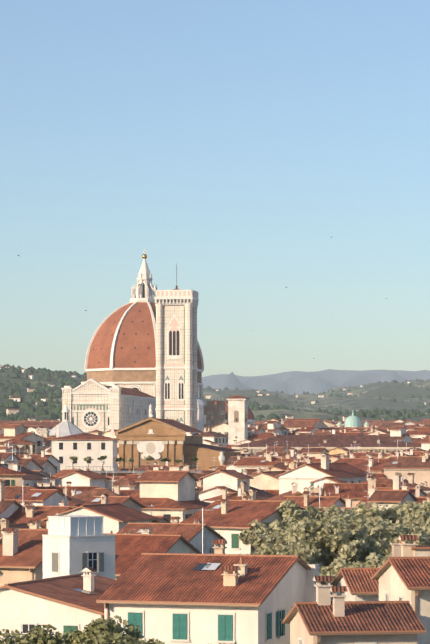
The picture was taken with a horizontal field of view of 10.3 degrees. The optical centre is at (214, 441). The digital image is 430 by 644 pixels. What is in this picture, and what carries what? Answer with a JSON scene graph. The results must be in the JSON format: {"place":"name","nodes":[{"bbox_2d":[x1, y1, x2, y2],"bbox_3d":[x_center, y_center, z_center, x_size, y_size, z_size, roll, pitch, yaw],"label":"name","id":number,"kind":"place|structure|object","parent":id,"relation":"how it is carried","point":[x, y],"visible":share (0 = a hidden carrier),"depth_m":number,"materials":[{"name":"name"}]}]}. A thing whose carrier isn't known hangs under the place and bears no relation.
{"place":"outdoors","nodes":[
{"label":"outdoors","id":0,"kind":"place"},
{"bbox_2d":[0,367,81,420],"bbox_3d":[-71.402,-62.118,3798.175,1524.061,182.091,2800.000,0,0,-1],"label":"hillside trees","id":1,"kind":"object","parent":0,"point":[18,380],"depth_m":3843.65,"materials":[{"name":"green plant"}]},
{"bbox_2d":[49,378,155,435],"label":"duomo nave","id":2,"kind":"structure","parent":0,"point":[92,404],"depth_m":996.83,"materials":[{"name":"white stone"}]},
{"bbox_2d":[84,259,203,399],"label":"cathedral dome","id":3,"kind":"structure","parent":2,"relation":"on","point":[121,351],"depth_m":1104.36,"materials":[{"name":"tile"}]},
{"bbox_2d":[79,467,201,480],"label":"terrace","id":4,"kind":"structure","parent":0,"point":[121,474],"depth_m":516.80,"materials":[{"name":"brown"}]},
{"bbox_2d":[70,455,197,470],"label":"trees","id":5,"kind":"object","parent":4,"relation":"on","point":[128,460],"visible":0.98,"depth_m":517.26,"materials":[{"name":"green plant"}]},
{"bbox_2d":[115,404,239,469],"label":"church","id":6,"kind":"structure","parent":0,"point":[155,439],"depth_m":598.70,"materials":[{"name":"brown stone"}]},
{"bbox_2d":[0,0,429,376],"label":"sky","id":7,"kind":"structure","parent":0,"point":[257,149],"materials":[{"name":"blue"}]},
{"bbox_2d":[197,399,255,431],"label":"duomo tribune","id":8,"kind":"object","parent":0,"point":[201,419],"visible":0.17,"depth_m":1093.77,"materials":[{"name":"white stone"}]},
{"bbox_2d":[202,369,429,394],"bbox_3d":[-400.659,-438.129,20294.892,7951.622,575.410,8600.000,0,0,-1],"label":"mountains","id":9,"kind":"structure","parent":0,"point":[297,382],"depth_m":21429.02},
{"bbox_2d":[203,379,429,414],"bbox_3d":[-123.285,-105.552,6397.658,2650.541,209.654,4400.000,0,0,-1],"label":"hills","id":10,"kind":"structure","parent":0,"point":[368,397],"depth_m":6037.03,"materials":[{"name":"green plant"}]},
{"bbox_2d":[0,364,429,421],"bbox_3d":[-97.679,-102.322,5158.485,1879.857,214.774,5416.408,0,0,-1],"label":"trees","id":11,"kind":"object","parent":10,"relation":"on","point":[51,411],"visible":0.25,"depth_m":3623.31,"materials":[{"name":"green plant"}]},
{"bbox_2d":[251,406,429,420],"bbox_3d":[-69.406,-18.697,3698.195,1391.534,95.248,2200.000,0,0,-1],"label":"tree line","id":12,"kind":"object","parent":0,"point":[304,415],"depth_m":3280.32,"materials":[{"name":"green plant"}]},
{"label":"ground","id":13,"kind":"structure","parent":0,"visible":0},
{"bbox_2d":[0,438,38,454],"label":"loggia","id":14,"kind":"object","parent":13,"relation":"on","point":[30,447],"visible":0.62,"depth_m":718.80,"materials":[{"name":"brown"}]},
{"bbox_2d":[49,404,83,436],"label":"baptistery","id":15,"kind":"structure","parent":13,"relation":"on","point":[66,426],"depth_m":943.15,"materials":[{"name":"stone"}]},
{"bbox_2d":[49,425,119,470],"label":"building","id":16,"kind":"structure","parent":13,"relation":"on","point":[81,446],"depth_m":558.37,"materials":[{"name":"white paint"}]},
{"bbox_2d":[36,418,179,436],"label":"buildings","id":17,"kind":"structure","parent":13,"relation":"on","point":[43,431],"depth_m":897.24,"materials":[{"name":"beige paint"}]},
{"bbox_2d":[0,615,235,643],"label":"trees","id":18,"kind":"object","parent":13,"relation":"on","point":[101,631],"visible":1,"depth_m":117.50,"materials":[{"name":"green plant"}]},
{"bbox_2d":[154,264,198,427],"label":"campanile","id":19,"kind":"structure","parent":13,"relation":"on","point":[176,368],"depth_m":992.98,"materials":[{"name":"stone"}]},
{"bbox_2d":[0,419,429,438],"bbox_3d":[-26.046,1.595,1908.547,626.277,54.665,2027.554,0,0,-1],"label":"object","id":20,"kind":"object","parent":13,"relation":"on","point":[418,429],"visible":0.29,"depth_m":1289.84,"materials":[{"name":"brown"}]},
{"bbox_2d":[0,463,429,643],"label":"houses","id":21,"kind":"structure","parent":13,"relation":"on","point":[221,589],"depth_m":150.37,"materials":[{"name":"brown"}]},
{"bbox_2d":[0,421,429,586],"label":"city","id":22,"kind":"object","parent":13,"relation":"on","point":[323,477],"visible":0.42,"depth_m":340.81,"materials":[{"name":"brown"}]},
{"bbox_2d":[204,397,227,427],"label":"building","id":23,"kind":"structure","parent":13,"relation":"on","point":[214,414],"depth_m":1008.50,"materials":[{"name":"beige stone"}]},
{"bbox_2d":[226,395,249,444],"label":"bell tower","id":24,"kind":"structure","parent":13,"relation":"on","point":[237,417],"depth_m":816.42,"materials":[{"name":"beige paint"}]},
{"bbox_2d":[232,435,420,454],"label":"building","id":25,"kind":"structure","parent":13,"relation":"on","point":[376,443],"depth_m":705.79,"materials":[{"name":"brown tile"}]},
{"bbox_2d":[237,499,429,584],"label":"park trees","id":26,"kind":"object","parent":13,"relation":"on","point":[336,538],"visible":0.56,"depth_m":237.19,"materials":[{"name":"green plant"}]},
{"bbox_2d":[337,411,368,426],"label":"synagogue","id":27,"kind":"structure","parent":13,"relation":"on","point":[352,421],"depth_m":2046.71,"materials":[{"name":"teal metal"}]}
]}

